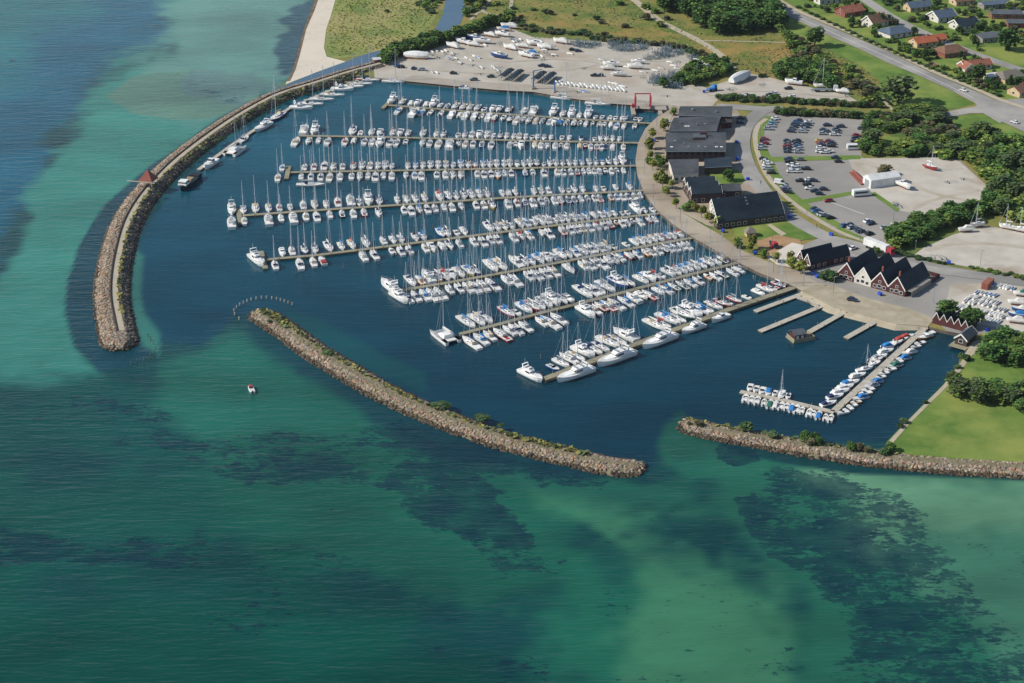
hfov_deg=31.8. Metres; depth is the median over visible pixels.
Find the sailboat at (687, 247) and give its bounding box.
[681,218,693,251]
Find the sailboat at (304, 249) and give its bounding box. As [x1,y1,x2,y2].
[300,222,307,254]
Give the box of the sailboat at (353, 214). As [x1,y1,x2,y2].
[350,187,356,219]
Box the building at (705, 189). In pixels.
[683,176,741,202]
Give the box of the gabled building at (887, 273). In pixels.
[838,247,939,297]
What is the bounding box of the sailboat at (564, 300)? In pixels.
[555,263,567,304]
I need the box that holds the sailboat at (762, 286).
[756,259,772,292]
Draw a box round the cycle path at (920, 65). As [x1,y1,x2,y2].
[781,0,1023,108]
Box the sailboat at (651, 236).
[648,216,656,242]
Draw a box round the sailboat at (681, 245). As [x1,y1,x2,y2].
[677,222,687,250]
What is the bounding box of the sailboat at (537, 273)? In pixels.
[530,239,544,280]
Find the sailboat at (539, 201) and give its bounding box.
[537,177,544,206]
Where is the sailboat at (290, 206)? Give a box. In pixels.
[287,188,292,210]
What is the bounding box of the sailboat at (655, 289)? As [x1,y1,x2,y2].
[651,267,664,294]
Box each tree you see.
[381,54,391,63]
[382,49,397,58]
[399,44,412,52]
[401,37,412,42]
[415,42,426,50]
[417,32,428,37]
[418,38,432,47]
[428,29,441,32]
[428,36,438,47]
[433,31,444,43]
[441,34,451,43]
[442,30,454,41]
[451,25,461,29]
[453,27,465,37]
[462,25,474,34]
[474,20,485,31]
[477,18,487,29]
[482,16,491,25]
[487,13,500,25]
[497,17,505,25]
[501,11,513,21]
[504,14,513,22]
[644,137,655,146]
[645,157,655,164]
[647,143,652,149]
[647,150,653,156]
[648,127,656,136]
[649,159,657,169]
[652,172,660,180]
[653,153,661,160]
[656,0,673,11]
[656,158,664,166]
[658,77,669,87]
[658,168,664,176]
[658,175,666,186]
[659,118,669,130]
[663,173,669,180]
[663,187,669,193]
[668,179,675,187]
[669,107,677,114]
[670,0,681,6]
[672,197,679,204]
[677,0,695,17]
[680,203,690,211]
[688,0,708,17]
[691,4,708,26]
[691,202,699,210]
[697,8,712,27]
[698,205,707,217]
[701,0,714,6]
[703,211,713,222]
[706,8,720,22]
[707,16,725,31]
[709,13,731,33]
[710,2,728,10]
[718,0,735,5]
[721,11,736,27]
[722,21,735,32]
[722,168,734,180]
[728,1,742,6]
[729,6,746,11]
[731,14,742,31]
[734,10,745,17]
[734,19,753,34]
[734,237,742,247]
[741,0,754,5]
[741,9,751,15]
[741,16,756,29]
[744,0,764,9]
[746,242,754,251]
[747,234,757,243]
[750,8,765,17]
[753,15,766,31]
[758,248,768,257]
[759,0,766,5]
[762,11,776,27]
[763,0,780,7]
[765,1,781,7]
[766,5,780,11]
[770,64,781,73]
[771,12,787,26]
[772,61,784,67]
[772,252,781,261]
[773,9,789,23]
[774,67,786,79]
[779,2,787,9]
[783,61,792,65]
[786,68,801,78]
[786,257,795,268]
[787,58,798,64]
[787,250,794,257]
[791,64,801,69]
[793,61,803,66]
[794,259,807,273]
[802,70,814,82]
[803,26,825,46]
[805,59,814,68]
[809,68,819,75]
[811,61,822,68]
[811,72,824,82]
[815,74,825,82]
[821,66,833,72]
[823,74,836,87]
[825,77,842,88]
[864,128,883,140]
[868,146,882,154]
[873,119,886,127]
[873,246,881,254]
[875,139,885,145]
[879,74,919,103]
[879,124,895,133]
[882,225,896,232]
[884,148,895,154]
[884,228,902,241]
[885,121,900,126]
[887,112,902,121]
[888,237,903,250]
[890,139,912,148]
[891,221,901,225]
[892,107,900,111]
[895,147,905,153]
[896,105,907,109]
[896,108,909,116]
[896,224,914,230]
[898,118,911,128]
[899,220,914,229]
[900,231,919,245]
[901,148,915,156]
[902,110,919,122]
[902,127,913,135]
[903,136,914,141]
[905,103,918,108]
[907,139,924,147]
[907,211,923,219]
[909,128,920,135]
[909,220,924,228]
[910,144,927,155]
[912,118,922,123]
[912,132,930,140]
[912,227,926,238]
[913,106,928,111]
[913,124,924,127]
[914,110,927,115]
[915,216,931,223]
[917,101,931,111]
[918,115,927,119]
[919,120,937,126]
[922,223,936,235]
[923,228,936,238]
[924,127,943,134]
[924,144,931,150]
[925,111,948,124]
[926,209,938,214]
[927,151,935,155]
[928,134,938,141]
[929,218,943,231]
[930,105,940,111]
[930,142,945,150]
[930,213,945,221]
[933,106,947,116]
[933,148,955,159]
[935,123,948,132]
[935,298,958,314]
[936,136,950,143]
[936,207,949,214]
[941,200,958,207]
[941,213,955,227]
[943,130,961,141]
[943,210,963,222]
[943,370,965,386]
[945,118,952,123]
[946,124,958,129]
[946,377,968,397]
[947,141,964,154]
[950,207,962,212]
[954,136,970,142]
[955,205,964,211]
[956,214,966,224]
[957,128,978,139]
[957,149,967,158]
[959,305,985,325]
[962,210,977,222]
[963,140,979,146]
[963,199,978,211]
[963,384,975,397]
[964,143,978,149]
[965,147,983,163]
[967,146,984,154]
[968,385,993,403]
[969,63,985,78]
[969,375,987,387]
[970,120,991,132]
[971,129,986,139]
[971,204,985,217]
[972,157,986,168]
[974,165,987,175]
[975,341,990,358]
[976,201,990,212]
[977,167,993,178]
[979,134,995,144]
[980,139,994,147]
[980,189,995,200]
[980,336,991,342]
[982,191,998,202]
[983,150,1004,159]
[983,159,996,167]
[983,180,1001,190]
[983,202,994,214]
[984,147,999,153]
[984,340,1010,361]
[985,331,1009,342]
[986,381,1007,400]
[987,127,1004,134]
[988,377,1005,387]
[988,388,1005,404]
[992,142,1011,153]
[992,163,1006,169]
[992,173,1013,192]
[992,196,1014,215]
[993,133,1008,144]
[993,168,1016,178]
[993,189,1004,195]
[993,194,1014,205]
[994,151,1017,171]
[996,27,1018,50]
[997,325,1016,337]
[1000,339,1018,347]
[1001,386,1023,402]
[1002,194,1013,198]
[1004,181,1023,195]
[1005,131,1016,143]
[1005,206,1023,218]
[1005,350,1023,365]
[1006,347,1015,362]
[1006,381,1023,394]
[1007,133,1023,144]
[1007,336,1023,346]
[1008,149,1023,166]
[1010,141,1023,149]
[1011,397,1023,411]
[1012,155,1023,167]
[1012,197,1023,206]
[1014,345,1023,361]
[1015,166,1023,175]
[1017,212,1023,225]
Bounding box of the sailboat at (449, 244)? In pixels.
[444,217,453,249]
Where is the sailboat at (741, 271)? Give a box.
[733,249,745,274]
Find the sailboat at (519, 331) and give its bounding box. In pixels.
[509,293,524,336]
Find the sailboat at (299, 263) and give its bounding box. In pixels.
[295,226,304,270]
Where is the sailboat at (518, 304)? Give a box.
[515,273,531,313]
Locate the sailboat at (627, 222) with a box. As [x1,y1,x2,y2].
[623,201,630,226]
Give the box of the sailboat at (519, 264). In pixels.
[508,220,525,267]
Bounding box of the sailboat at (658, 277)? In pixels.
[651,249,661,279]
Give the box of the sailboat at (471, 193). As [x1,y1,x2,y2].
[467,163,474,198]
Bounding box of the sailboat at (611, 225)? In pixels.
[606,205,614,228]
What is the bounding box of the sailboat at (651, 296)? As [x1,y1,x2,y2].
[642,259,659,301]
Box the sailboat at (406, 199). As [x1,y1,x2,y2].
[402,175,409,202]
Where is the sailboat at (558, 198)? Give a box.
[557,173,563,204]
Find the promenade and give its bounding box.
[635,105,817,289]
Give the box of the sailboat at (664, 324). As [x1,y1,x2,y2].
[655,291,670,328]
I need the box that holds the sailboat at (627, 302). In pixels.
[617,266,635,307]
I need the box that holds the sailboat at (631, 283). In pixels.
[620,246,635,287]
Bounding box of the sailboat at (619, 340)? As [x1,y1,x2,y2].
[604,302,626,345]
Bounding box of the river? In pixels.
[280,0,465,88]
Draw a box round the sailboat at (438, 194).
[435,163,442,200]
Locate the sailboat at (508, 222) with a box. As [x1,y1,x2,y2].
[506,197,513,228]
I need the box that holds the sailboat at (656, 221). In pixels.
[652,201,658,223]
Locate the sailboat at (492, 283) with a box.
[485,244,502,292]
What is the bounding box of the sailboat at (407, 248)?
[405,226,414,255]
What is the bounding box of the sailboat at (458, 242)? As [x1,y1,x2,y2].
[455,216,464,248]
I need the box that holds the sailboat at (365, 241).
[361,213,369,247]
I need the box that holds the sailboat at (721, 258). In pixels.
[717,233,729,263]
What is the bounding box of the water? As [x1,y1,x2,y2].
[0,0,1023,682]
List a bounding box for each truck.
[813,84,837,91]
[863,236,894,255]
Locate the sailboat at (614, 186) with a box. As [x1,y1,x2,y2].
[612,167,618,190]
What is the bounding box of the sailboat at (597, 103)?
[584,67,611,105]
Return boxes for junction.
[946,98,1023,122]
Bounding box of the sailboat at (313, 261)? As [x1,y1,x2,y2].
[309,231,317,267]
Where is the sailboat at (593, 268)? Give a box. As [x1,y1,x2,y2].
[583,231,597,271]
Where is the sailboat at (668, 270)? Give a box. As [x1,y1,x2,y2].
[661,246,675,276]
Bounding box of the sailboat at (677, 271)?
[669,245,680,274]
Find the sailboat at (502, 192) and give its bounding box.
[499,171,505,196]
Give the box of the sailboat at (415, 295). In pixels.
[411,260,422,302]
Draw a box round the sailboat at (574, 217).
[568,194,577,221]
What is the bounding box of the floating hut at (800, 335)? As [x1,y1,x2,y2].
[786,328,814,343]
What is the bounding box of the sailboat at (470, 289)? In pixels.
[462,253,475,294]
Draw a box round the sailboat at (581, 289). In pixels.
[571,248,591,297]
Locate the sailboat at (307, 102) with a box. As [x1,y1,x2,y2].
[301,70,323,105]
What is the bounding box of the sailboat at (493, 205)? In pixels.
[487,178,495,209]
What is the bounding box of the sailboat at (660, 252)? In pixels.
[653,227,663,255]
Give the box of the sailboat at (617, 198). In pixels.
[614,177,620,201]
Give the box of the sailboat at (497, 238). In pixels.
[493,208,502,244]
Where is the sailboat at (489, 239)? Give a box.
[486,213,495,244]
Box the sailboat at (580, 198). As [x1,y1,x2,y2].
[578,179,584,202]
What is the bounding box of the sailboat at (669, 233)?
[668,217,676,238]
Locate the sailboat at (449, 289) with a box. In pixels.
[445,262,454,294]
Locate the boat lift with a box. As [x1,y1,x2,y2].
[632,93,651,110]
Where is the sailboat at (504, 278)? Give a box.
[501,247,513,285]
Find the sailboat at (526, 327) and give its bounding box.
[518,293,533,332]
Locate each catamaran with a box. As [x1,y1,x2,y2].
[222,113,245,156]
[430,290,460,345]
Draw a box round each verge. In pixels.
[758,116,845,227]
[766,155,860,161]
[797,191,851,203]
[837,227,863,241]
[872,192,899,211]
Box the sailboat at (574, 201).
[571,180,577,203]
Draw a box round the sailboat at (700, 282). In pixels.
[692,257,705,285]
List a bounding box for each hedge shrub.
[727,93,734,99]
[734,94,741,99]
[738,98,747,101]
[748,95,756,101]
[778,107,787,114]
[797,99,804,104]
[800,109,808,116]
[807,98,816,104]
[807,109,813,115]
[825,100,831,105]
[826,110,833,116]
[831,98,839,104]
[848,111,857,117]
[856,142,870,152]
[860,100,868,107]
[862,121,875,127]
[864,111,877,118]
[864,137,876,144]
[876,101,884,107]
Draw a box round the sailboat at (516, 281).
[507,237,524,287]
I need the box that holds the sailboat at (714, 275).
[709,249,722,281]
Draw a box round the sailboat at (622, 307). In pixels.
[608,266,626,311]
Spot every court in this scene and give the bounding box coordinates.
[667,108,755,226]
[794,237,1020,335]
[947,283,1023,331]
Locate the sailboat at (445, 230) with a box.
[441,201,450,236]
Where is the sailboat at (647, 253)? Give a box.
[641,231,651,256]
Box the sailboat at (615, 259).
[607,231,619,264]
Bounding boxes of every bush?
[322,349,334,355]
[419,2,428,7]
[426,9,435,13]
[429,402,437,406]
[436,400,450,409]
[461,7,472,12]
[462,9,470,15]
[463,0,472,4]
[474,2,480,8]
[476,414,490,421]
[478,0,486,5]
[492,1,501,4]
[593,15,601,19]
[614,0,624,4]
[619,36,628,40]
[621,23,628,27]
[640,13,650,19]
[641,2,650,9]
[651,8,659,13]
[656,20,664,25]
[669,75,678,82]
[675,71,684,79]
[679,77,689,84]
[681,65,692,73]
[683,72,693,77]
[686,74,699,84]
[687,48,697,52]
[689,59,700,64]
[693,64,700,68]
[694,419,702,426]
[698,73,704,81]
[699,56,708,62]
[702,66,711,72]
[704,60,715,64]
[704,72,714,79]
[709,52,719,58]
[711,70,719,76]
[713,62,723,67]
[718,57,727,62]
[718,68,725,76]
[719,62,733,72]
[738,421,753,430]
[768,430,778,437]
[774,24,784,31]
[780,29,791,36]
[785,34,798,39]
[785,39,796,48]
[795,40,803,46]
[796,36,804,42]
[797,50,808,57]
[798,46,807,50]
[799,430,811,441]
[801,55,810,60]
[805,44,812,51]
[805,437,814,445]
[809,47,821,55]
[812,55,821,62]
[812,432,819,437]
[814,437,824,445]
[818,58,829,63]
[818,268,836,279]
[826,273,838,281]
[828,58,837,63]
[834,72,842,77]
[840,62,855,71]
[842,74,852,79]
[843,64,855,72]
[846,441,856,450]
[848,78,860,87]
[854,442,863,449]
[858,82,867,88]
[859,88,869,95]
[861,95,877,102]
[862,446,872,451]
[864,85,875,93]
[871,93,879,99]
[872,86,880,91]
[876,164,893,172]
[878,447,891,454]
[886,442,896,450]
[897,422,903,427]
[899,417,908,423]
[953,364,961,368]
[959,354,970,361]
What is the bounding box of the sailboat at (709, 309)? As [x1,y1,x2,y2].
[698,277,713,312]
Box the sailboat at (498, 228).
[492,201,500,230]
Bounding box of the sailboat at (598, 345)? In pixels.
[589,316,609,351]
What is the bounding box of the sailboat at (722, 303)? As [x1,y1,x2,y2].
[713,276,729,307]
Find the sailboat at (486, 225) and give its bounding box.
[482,192,493,231]
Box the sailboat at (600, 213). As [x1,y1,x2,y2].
[598,189,606,218]
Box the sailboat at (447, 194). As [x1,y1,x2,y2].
[444,169,450,200]
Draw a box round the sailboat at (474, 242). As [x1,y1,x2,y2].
[469,216,479,247]
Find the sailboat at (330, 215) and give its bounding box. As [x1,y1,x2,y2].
[326,190,332,219]
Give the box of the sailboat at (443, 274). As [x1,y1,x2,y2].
[439,239,450,280]
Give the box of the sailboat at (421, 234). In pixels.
[418,213,426,239]
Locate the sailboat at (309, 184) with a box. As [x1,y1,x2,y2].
[296,151,324,186]
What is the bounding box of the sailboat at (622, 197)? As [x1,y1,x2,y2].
[619,174,626,201]
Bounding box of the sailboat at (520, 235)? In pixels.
[516,210,523,240]
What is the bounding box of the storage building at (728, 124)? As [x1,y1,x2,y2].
[721,117,731,128]
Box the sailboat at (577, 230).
[572,204,581,233]
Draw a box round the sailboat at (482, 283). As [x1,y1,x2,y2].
[476,245,491,292]
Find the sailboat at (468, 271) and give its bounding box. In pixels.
[460,238,474,276]
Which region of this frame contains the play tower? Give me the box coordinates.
[769,235,778,248]
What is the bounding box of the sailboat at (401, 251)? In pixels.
[396,222,405,256]
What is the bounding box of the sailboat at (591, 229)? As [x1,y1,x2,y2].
[586,202,595,232]
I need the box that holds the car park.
[752,112,984,242]
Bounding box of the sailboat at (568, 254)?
[562,225,571,258]
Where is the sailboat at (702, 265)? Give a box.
[696,239,706,268]
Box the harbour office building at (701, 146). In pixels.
[665,132,725,161]
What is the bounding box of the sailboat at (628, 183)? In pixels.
[625,161,632,189]
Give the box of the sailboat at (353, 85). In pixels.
[343,53,363,87]
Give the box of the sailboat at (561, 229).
[558,203,567,236]
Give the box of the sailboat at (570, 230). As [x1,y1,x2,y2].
[566,203,575,235]
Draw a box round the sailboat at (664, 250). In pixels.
[659,226,668,253]
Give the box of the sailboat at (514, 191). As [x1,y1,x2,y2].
[512,171,517,195]
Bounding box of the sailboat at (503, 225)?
[498,199,507,229]
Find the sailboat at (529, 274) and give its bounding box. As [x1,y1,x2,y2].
[523,246,535,281]
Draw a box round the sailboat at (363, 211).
[361,192,366,217]
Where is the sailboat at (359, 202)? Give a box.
[356,178,362,205]
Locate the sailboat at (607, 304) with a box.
[601,272,618,312]
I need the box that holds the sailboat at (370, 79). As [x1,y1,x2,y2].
[356,47,379,81]
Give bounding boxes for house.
[814,0,842,4]
[834,3,864,17]
[861,12,889,26]
[877,25,913,37]
[902,0,931,12]
[908,33,947,47]
[925,7,957,22]
[933,44,967,57]
[948,16,978,29]
[948,326,977,350]
[949,0,975,5]
[957,57,993,71]
[975,31,999,42]
[977,0,1008,9]
[983,72,996,80]
[988,9,1023,18]
[994,69,1023,83]
[1005,19,1023,27]
[1006,82,1023,97]
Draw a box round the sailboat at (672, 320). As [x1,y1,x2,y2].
[654,274,680,325]
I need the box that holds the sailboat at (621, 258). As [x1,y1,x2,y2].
[615,233,626,262]
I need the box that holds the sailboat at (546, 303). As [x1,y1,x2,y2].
[534,264,552,307]
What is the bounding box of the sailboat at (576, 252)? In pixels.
[569,223,581,257]
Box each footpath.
[481,0,582,34]
[631,0,736,68]
[700,40,784,42]
[872,85,892,109]
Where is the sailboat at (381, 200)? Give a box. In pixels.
[376,171,382,204]
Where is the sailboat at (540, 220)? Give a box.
[535,188,545,225]
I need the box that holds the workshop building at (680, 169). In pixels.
[668,159,698,181]
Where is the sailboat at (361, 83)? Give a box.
[348,50,371,84]
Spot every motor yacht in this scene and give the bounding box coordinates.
[227,199,235,215]
[227,215,235,229]
[247,247,264,266]
[254,118,272,131]
[264,212,273,226]
[289,100,312,109]
[289,210,297,225]
[299,124,308,135]
[310,123,319,134]
[330,80,353,90]
[346,194,355,206]
[363,185,372,205]
[375,133,385,147]
[381,275,402,292]
[387,92,397,103]
[388,285,407,303]
[407,107,419,117]
[421,269,436,283]
[429,95,438,107]
[445,138,453,149]
[516,362,542,381]
[529,105,537,114]
[541,287,560,305]
[549,103,558,116]
[557,358,595,381]
[567,102,575,117]
[570,339,594,357]
[574,300,594,317]
[584,105,592,118]
[597,340,637,366]
[605,269,627,288]
[613,325,639,342]
[618,152,626,164]
[629,196,641,213]
[642,327,678,348]
[676,299,702,317]
[682,317,706,333]
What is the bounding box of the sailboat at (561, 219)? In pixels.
[555,190,564,222]
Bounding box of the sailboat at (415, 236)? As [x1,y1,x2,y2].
[410,214,418,240]
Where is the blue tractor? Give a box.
[706,84,717,91]
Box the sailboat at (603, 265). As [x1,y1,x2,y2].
[595,225,610,270]
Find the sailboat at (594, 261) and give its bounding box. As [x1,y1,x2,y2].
[589,233,599,268]
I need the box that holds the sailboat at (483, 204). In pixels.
[480,175,487,210]
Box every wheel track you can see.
[426,60,666,73]
[466,53,708,93]
[706,90,846,97]
[858,159,966,200]
[905,189,980,211]
[924,242,1023,251]
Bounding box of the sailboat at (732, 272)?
[726,245,739,276]
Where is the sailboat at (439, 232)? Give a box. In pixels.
[435,201,444,237]
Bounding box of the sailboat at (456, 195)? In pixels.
[453,172,459,199]
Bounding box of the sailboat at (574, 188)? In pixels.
[570,168,577,192]
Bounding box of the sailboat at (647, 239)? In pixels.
[642,222,651,243]
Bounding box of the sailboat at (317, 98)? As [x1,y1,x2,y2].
[309,65,333,100]
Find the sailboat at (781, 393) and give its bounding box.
[778,372,785,398]
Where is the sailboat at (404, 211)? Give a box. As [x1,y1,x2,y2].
[401,187,407,214]
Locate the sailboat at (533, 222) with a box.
[529,200,537,226]
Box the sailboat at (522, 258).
[517,229,528,265]
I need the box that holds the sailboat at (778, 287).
[775,259,786,289]
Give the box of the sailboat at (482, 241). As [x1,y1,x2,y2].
[478,210,488,247]
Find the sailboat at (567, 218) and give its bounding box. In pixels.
[562,195,570,222]
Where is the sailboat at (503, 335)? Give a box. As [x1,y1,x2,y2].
[493,293,512,342]
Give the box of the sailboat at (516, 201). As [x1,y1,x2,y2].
[513,176,519,207]
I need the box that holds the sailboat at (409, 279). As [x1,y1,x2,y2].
[403,245,415,286]
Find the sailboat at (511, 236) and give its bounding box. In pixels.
[509,207,519,243]
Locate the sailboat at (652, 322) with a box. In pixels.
[641,285,666,330]
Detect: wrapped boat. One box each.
[403,51,428,59]
[728,70,751,83]
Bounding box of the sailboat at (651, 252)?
[646,224,657,256]
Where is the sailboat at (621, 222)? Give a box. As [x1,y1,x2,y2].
[618,201,626,227]
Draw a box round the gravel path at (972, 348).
[961,339,981,358]
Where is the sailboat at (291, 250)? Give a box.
[288,224,295,255]
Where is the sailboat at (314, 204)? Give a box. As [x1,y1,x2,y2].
[311,176,317,208]
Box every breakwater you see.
[92,61,383,351]
[247,308,646,477]
[675,416,1023,478]
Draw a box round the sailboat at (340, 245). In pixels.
[336,219,344,250]
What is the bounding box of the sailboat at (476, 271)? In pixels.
[470,246,480,275]
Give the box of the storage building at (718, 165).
[704,156,731,174]
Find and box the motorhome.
[851,188,871,196]
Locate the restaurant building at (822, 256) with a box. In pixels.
[795,242,849,270]
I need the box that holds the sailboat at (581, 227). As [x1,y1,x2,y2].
[578,201,586,233]
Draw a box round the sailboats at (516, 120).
[275,78,627,182]
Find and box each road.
[717,103,772,111]
[733,106,1023,285]
[782,5,1023,131]
[860,0,1023,69]
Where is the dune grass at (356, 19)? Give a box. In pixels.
[325,0,439,57]
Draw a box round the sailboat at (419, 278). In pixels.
[415,250,426,285]
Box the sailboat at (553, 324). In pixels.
[541,276,562,330]
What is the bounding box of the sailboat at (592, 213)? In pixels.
[589,191,598,218]
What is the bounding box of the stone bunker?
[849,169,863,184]
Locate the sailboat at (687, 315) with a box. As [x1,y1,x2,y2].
[669,270,695,319]
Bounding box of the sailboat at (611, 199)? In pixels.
[607,178,613,201]
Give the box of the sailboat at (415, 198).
[412,176,418,202]
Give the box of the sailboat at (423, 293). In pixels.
[419,260,431,301]
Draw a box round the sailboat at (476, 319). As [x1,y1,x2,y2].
[467,283,484,325]
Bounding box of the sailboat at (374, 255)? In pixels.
[370,222,379,260]
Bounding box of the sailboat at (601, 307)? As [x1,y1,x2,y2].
[594,275,608,312]
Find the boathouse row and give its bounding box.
[932,309,977,330]
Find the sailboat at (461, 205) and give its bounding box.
[458,187,463,209]
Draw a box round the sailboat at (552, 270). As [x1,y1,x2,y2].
[547,236,560,277]
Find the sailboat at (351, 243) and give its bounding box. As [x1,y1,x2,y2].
[346,217,355,248]
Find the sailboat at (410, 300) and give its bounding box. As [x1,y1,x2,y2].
[402,262,414,304]
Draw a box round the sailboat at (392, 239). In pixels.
[388,215,396,243]
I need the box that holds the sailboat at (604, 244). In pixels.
[598,218,611,250]
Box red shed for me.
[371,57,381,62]
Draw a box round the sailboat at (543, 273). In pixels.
[538,242,553,279]
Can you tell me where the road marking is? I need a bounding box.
[787,11,972,97]
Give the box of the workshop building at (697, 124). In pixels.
[669,116,720,131]
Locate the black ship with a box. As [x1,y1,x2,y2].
[178,166,201,190]
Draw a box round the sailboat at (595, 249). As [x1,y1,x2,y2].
[591,224,598,253]
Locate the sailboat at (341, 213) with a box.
[339,195,344,218]
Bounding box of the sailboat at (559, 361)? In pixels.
[551,335,568,367]
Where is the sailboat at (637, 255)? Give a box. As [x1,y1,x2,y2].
[632,228,643,259]
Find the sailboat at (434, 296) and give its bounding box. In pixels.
[426,251,440,302]
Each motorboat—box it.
[204,157,219,169]
[248,384,254,393]
[278,247,285,256]
[318,256,327,265]
[351,137,356,144]
[377,128,383,134]
[388,247,396,255]
[397,128,403,136]
[414,99,421,105]
[417,109,424,115]
[423,101,429,106]
[426,242,435,251]
[437,241,447,250]
[443,103,449,108]
[446,268,456,279]
[447,109,455,118]
[452,229,459,235]
[456,112,462,117]
[459,85,473,89]
[461,111,469,119]
[470,110,477,120]
[476,130,482,138]
[484,111,491,121]
[489,105,496,111]
[490,113,497,120]
[496,105,503,112]
[507,141,512,148]
[510,308,521,316]
[514,160,519,166]
[518,140,524,149]
[532,116,538,123]
[532,141,537,148]
[538,229,546,236]
[539,118,545,123]
[540,252,551,262]
[544,141,549,148]
[545,362,558,371]
[549,251,561,261]
[551,117,559,125]
[562,293,574,302]
[563,119,568,125]
[596,167,602,174]
[610,143,614,150]
[621,241,629,247]
[624,251,635,259]
[626,290,643,304]
[633,290,647,299]
[639,271,655,281]
[642,206,647,213]
[674,230,683,237]
[703,273,714,280]
[712,312,730,322]
[741,294,750,299]
[741,393,748,402]
[747,382,753,391]
[747,395,754,404]
[751,288,764,295]
[753,384,759,392]
[753,395,760,405]
[758,385,766,393]
[761,398,766,406]
[765,387,771,395]
[765,398,773,409]
[772,389,777,396]
[772,400,778,409]
[777,401,784,410]
[783,402,789,411]
[785,391,790,398]
[788,402,794,412]
[793,404,799,414]
[799,406,804,414]
[805,408,812,417]
[810,410,815,417]
[814,410,821,420]
[819,398,836,406]
[822,413,827,421]
[825,391,843,399]
[827,414,833,423]
[830,386,849,392]
[835,383,853,388]
[837,409,849,414]
[840,377,859,383]
[842,406,853,410]
[846,402,857,406]
[848,371,865,378]
[850,399,861,403]
[852,393,869,400]
[858,390,872,394]
[861,386,874,391]
[864,381,879,387]
[867,356,882,361]
[867,360,880,365]
[869,378,883,382]
[871,353,887,357]
[875,374,886,378]
[877,347,893,353]
[878,370,889,374]
[880,342,896,347]
[883,366,896,371]
[887,361,902,367]
[890,339,902,344]
[893,335,907,340]
[896,354,911,360]
[901,333,914,337]
[902,348,917,354]
[911,344,921,348]
[914,340,925,344]
[917,332,933,339]
[922,330,935,334]
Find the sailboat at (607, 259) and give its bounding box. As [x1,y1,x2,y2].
[603,235,614,264]
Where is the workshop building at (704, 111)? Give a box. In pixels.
[678,106,732,125]
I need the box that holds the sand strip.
[767,224,785,235]
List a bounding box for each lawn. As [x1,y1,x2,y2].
[707,170,744,184]
[733,221,816,239]
[784,17,974,110]
[786,0,1023,98]
[881,135,899,145]
[890,353,1023,461]
[951,114,1023,133]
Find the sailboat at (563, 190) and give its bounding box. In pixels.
[558,167,564,193]
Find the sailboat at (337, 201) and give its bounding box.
[334,168,341,207]
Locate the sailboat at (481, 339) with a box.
[473,304,490,346]
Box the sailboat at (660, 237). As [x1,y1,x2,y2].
[654,215,664,241]
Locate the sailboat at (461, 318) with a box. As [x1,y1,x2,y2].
[455,280,474,327]
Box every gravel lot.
[848,157,985,213]
[915,225,1023,275]
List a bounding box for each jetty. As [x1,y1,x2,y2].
[197,78,359,170]
[236,189,642,224]
[258,212,659,269]
[284,163,635,179]
[300,134,637,144]
[381,102,650,124]
[402,237,692,291]
[459,262,737,336]
[542,284,795,382]
[739,390,834,413]
[753,293,801,312]
[758,305,822,332]
[797,296,819,305]
[808,310,846,332]
[831,328,928,413]
[844,321,876,339]
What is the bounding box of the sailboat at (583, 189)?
[579,171,585,192]
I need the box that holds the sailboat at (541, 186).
[537,170,544,194]
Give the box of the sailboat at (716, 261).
[708,237,721,264]
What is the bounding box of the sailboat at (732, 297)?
[726,273,741,303]
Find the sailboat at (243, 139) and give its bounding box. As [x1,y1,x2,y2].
[237,113,248,143]
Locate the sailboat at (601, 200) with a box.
[596,175,603,202]
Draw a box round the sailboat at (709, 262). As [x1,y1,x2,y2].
[699,233,714,266]
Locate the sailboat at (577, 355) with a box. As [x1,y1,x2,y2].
[565,323,584,361]
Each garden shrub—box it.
[823,7,831,11]
[831,2,839,8]
[841,0,851,4]
[847,15,855,22]
[872,23,881,28]
[884,38,892,42]
[889,18,898,24]
[892,5,900,10]
[901,45,910,52]
[907,16,915,21]
[911,26,918,33]
[911,49,919,56]
[920,49,931,56]
[930,4,939,11]
[932,0,940,4]
[940,64,947,69]
[949,35,957,40]
[955,25,963,34]
[957,70,965,78]
[961,29,968,34]
[968,33,977,39]
[973,22,982,29]
[974,78,983,85]
[976,11,983,16]
[979,19,987,25]
[980,82,988,87]
[983,78,993,87]
[989,23,998,30]
[993,80,999,86]
[1005,1,1014,8]
[1008,75,1012,84]
[1011,25,1018,31]
[1014,75,1023,84]
[1017,5,1023,9]
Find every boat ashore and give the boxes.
[446,41,459,48]
[455,36,470,44]
[466,41,479,46]
[467,33,482,39]
[473,37,490,43]
[484,31,495,36]
[490,51,507,58]
[495,29,509,37]
[496,25,509,30]
[500,22,517,28]
[503,43,517,50]
[516,42,529,48]
[518,49,534,58]
[524,49,536,55]
[527,39,542,45]
[537,42,551,49]
[540,44,553,49]
[553,37,568,44]
[601,64,614,70]
[603,59,618,65]
[610,53,626,76]
[627,62,643,69]
[631,58,644,63]
[785,78,802,85]
[813,57,832,87]
[835,87,849,94]
[895,179,910,189]
[922,145,936,169]
[958,225,974,233]
[970,203,985,228]
[999,205,1014,229]
[1006,315,1023,324]
[1008,297,1023,304]
[1008,310,1023,316]
[1011,305,1023,311]
[1013,207,1023,232]
[1013,289,1023,296]
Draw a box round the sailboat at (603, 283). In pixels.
[594,245,615,292]
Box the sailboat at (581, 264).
[578,237,590,270]
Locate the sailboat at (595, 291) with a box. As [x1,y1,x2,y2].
[582,247,602,296]
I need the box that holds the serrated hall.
[709,191,784,229]
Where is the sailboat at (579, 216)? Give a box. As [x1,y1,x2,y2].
[575,203,583,220]
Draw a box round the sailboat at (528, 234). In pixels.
[525,205,534,240]
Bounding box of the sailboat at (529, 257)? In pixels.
[525,233,534,265]
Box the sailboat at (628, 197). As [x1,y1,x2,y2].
[625,171,632,200]

